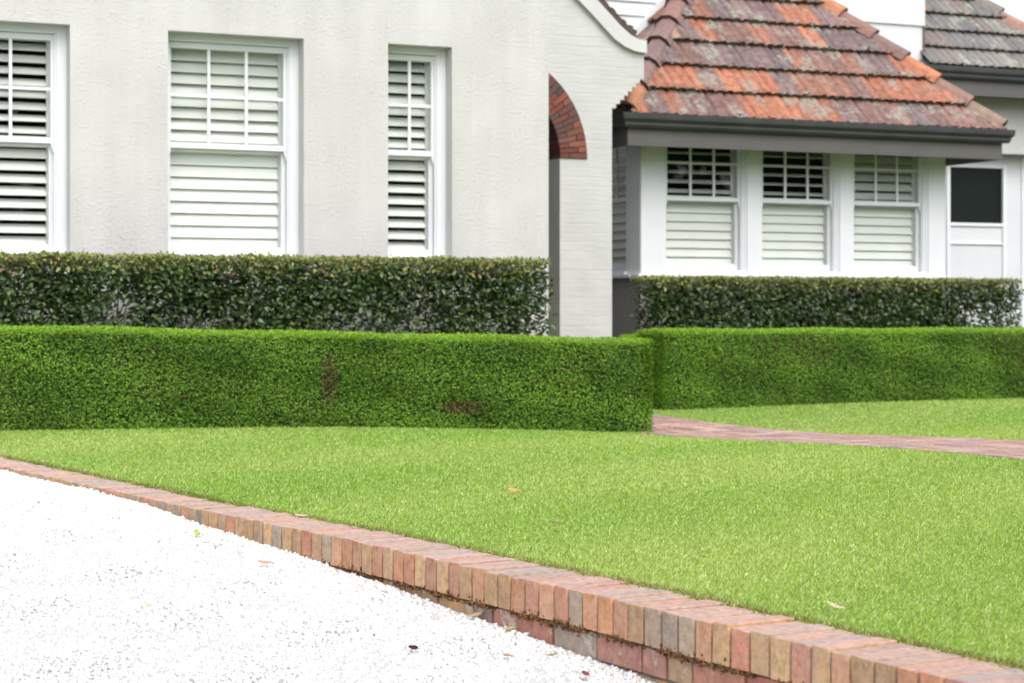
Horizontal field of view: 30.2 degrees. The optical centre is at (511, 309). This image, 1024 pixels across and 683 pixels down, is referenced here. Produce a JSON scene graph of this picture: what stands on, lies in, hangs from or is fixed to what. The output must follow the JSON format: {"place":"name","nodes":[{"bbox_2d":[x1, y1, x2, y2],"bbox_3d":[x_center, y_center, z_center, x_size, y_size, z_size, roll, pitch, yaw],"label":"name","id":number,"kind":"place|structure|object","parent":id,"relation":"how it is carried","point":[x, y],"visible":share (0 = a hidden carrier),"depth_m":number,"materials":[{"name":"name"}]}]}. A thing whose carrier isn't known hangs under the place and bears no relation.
{"place":"outdoors","nodes":[
{"label":"outdoors","id":0,"kind":"place"},
{"bbox_2d":[0,475,656,682],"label":"gravel drive","id":1,"kind":"structure","parent":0,"point":[282,606],"depth_m":6.20,"materials":[{"name":"white gravel"}]},
{"bbox_2d":[193,529,199,536],"bbox_3d":[-1.298,0.921,7.843,0.037,0.017,0.054,0,18,0],"label":"fallen leaf","id":2,"kind":"object","parent":1,"relation":"on","point":[196,532],"visible":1,"depth_m":7.85,"materials":[{"name":"plant"}]},
{"bbox_2d":[257,560,272,563],"bbox_3d":[-0.931,0.958,7.221,0.075,0.008,0.028,-1,16,0],"label":"fallen leaf","id":3,"kind":"object","parent":1,"relation":"on","point":[263,561],"visible":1,"depth_m":7.22,"materials":[{"name":"beige plant"}]},
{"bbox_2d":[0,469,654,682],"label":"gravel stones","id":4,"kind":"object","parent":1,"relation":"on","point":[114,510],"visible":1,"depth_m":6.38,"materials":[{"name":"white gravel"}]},
{"bbox_2d":[408,645,420,649],"bbox_3d":[-0.299,1.034,5.822,0.038,0.011,0.027,3,18,0],"label":"fallen leaf","id":5,"kind":"object","parent":1,"relation":"on","point":[413,647],"visible":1,"depth_m":5.83,"materials":[{"name":"brown plant"}]},
{"bbox_2d":[467,611,483,616],"bbox_3d":[-0.114,1.007,6.301,0.068,0.010,0.032,-8,20,0],"label":"fallen leaf","id":6,"kind":"object","parent":1,"relation":"on","point":[476,614],"visible":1,"depth_m":6.30,"materials":[{"name":"plant"}]},
{"bbox_2d":[581,671,591,676],"bbox_3d":[0.216,1.053,5.503,0.031,0.009,0.023,6,18,0],"label":"fallen leaf","id":7,"kind":"object","parent":1,"relation":"on","point":[585,673],"visible":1,"depth_m":5.51,"materials":[{"name":"red plant"}]},
{"bbox_2d":[0,397,1023,671],"bbox_3d":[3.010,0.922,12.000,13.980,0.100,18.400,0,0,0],"label":"lawn","id":8,"kind":"structure","parent":0,"point":[850,410],"depth_m":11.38,"materials":[{"name":"plant"}]},
{"bbox_2d":[0,0,1023,342],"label":"house","id":9,"kind":"structure","parent":8,"relation":"on","point":[598,152],"depth_m":20.14,"materials":[{"name":"paint"}]},
{"bbox_2d":[0,23,66,258],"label":"window","id":10,"kind":"structure","parent":9,"relation":"in","point":[55,85],"depth_m":15.58,"materials":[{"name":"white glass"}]},
{"bbox_2d":[168,33,298,255],"bbox_3d":[-2.409,-1.349,16.220,1.234,1.947,0.260,0,0,-24],"label":"window","id":11,"kind":"structure","parent":9,"relation":"in","point":[236,190],"depth_m":16.29,"materials":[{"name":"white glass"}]},
{"bbox_2d":[388,46,445,257],"bbox_3d":[-0.897,-1.349,16.878,0.659,1.947,0.261,0,0,-23],"label":"window","id":12,"kind":"structure","parent":9,"relation":"in","point":[433,155],"depth_m":16.92,"materials":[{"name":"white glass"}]},
{"bbox_2d":[612,146,626,274],"bbox_3d":[1.195,-1.237,22.410,0.270,1.723,1.100,0,0,-23],"label":"window","id":13,"kind":"structure","parent":9,"relation":"in","point":[618,264],"depth_m":22.37,"materials":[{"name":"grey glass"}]},
{"bbox_2d":[663,147,748,274],"bbox_3d":[2.184,-1.237,21.999,1.120,1.723,0.272,0,0,-23],"label":"window","id":14,"kind":"structure","parent":9,"relation":"in","point":[704,235],"depth_m":22.08,"materials":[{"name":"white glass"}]},
{"bbox_2d":[759,151,840,275],"bbox_3d":[3.349,-1.237,22.505,1.120,1.723,0.272,0,0,-24],"label":"window","id":15,"kind":"structure","parent":9,"relation":"in","point":[798,236],"depth_m":22.59,"materials":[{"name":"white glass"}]},
{"bbox_2d":[851,154,929,275],"bbox_3d":[4.516,-1.237,23.007,1.120,1.723,0.260,0,0,-23],"label":"window","id":16,"kind":"structure","parent":9,"relation":"in","point":[888,237],"depth_m":23.10,"materials":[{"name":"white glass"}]},
{"bbox_2d":[506,487,518,490],"bbox_3d":[0.008,0.824,8.712,0.074,0.015,0.033,8,21,0],"label":"fallen leaf","id":17,"kind":"object","parent":8,"relation":"on","point":[512,489],"visible":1,"depth_m":8.72,"materials":[{"name":"plant"}]},
{"bbox_2d":[621,324,1023,410],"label":"box hedge","id":18,"kind":"object","parent":8,"relation":"on","point":[695,368],"visible":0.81,"depth_m":17.87,"materials":[{"name":"green plant"}]},
{"bbox_2d":[826,600,848,610],"bbox_3d":[0.914,0.829,5.324,0.066,0.010,0.039,8,13,0],"label":"fallen leaf","id":19,"kind":"object","parent":8,"relation":"on","point":[835,605],"visible":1,"depth_m":5.33,"materials":[{"name":"beige plant"}]},
{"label":"garden bed","id":20,"kind":"structure","parent":8,"relation":"on","visible":0},
{"bbox_2d":[0,249,557,341],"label":"shrub hedge","id":21,"kind":"object","parent":20,"relation":"on","point":[185,285],"visible":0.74,"depth_m":15.23,"materials":[{"name":"green plant"}]},
{"bbox_2d":[0,321,653,432],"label":"box hedge","id":22,"kind":"object","parent":20,"relation":"on","point":[96,377],"visible":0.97,"depth_m":14.21,"materials":[{"name":"green plant"}]},
{"bbox_2d":[628,274,1023,333],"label":"shrub hedge","id":23,"kind":"object","parent":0,"point":[825,302],"visible":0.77,"depth_m":21.43,"materials":[{"name":"green plant"}]},
{"bbox_2d":[990,0,1023,20],"label":"sky","id":24,"kind":"structure","parent":0,"point":[1015,8],"materials":[{"name":"white"}]},
{"bbox_3d":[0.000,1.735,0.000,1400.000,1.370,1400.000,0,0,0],"label":"ground","id":25,"kind":"structure","parent":0,"visible":0},
{"bbox_2d":[0,457,1023,682],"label":"garden wall","id":26,"kind":"structure","parent":25,"relation":"on","point":[659,635],"depth_m":5.77,"materials":[{"name":"brick"}]},
{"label":"path bed","id":27,"kind":"structure","parent":0,"visible":0},
{"bbox_2d":[635,414,1023,459],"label":"brick path","id":28,"kind":"structure","parent":27,"relation":"on","point":[673,426],"depth_m":13.63,"materials":[{"name":"brick"}]}
]}

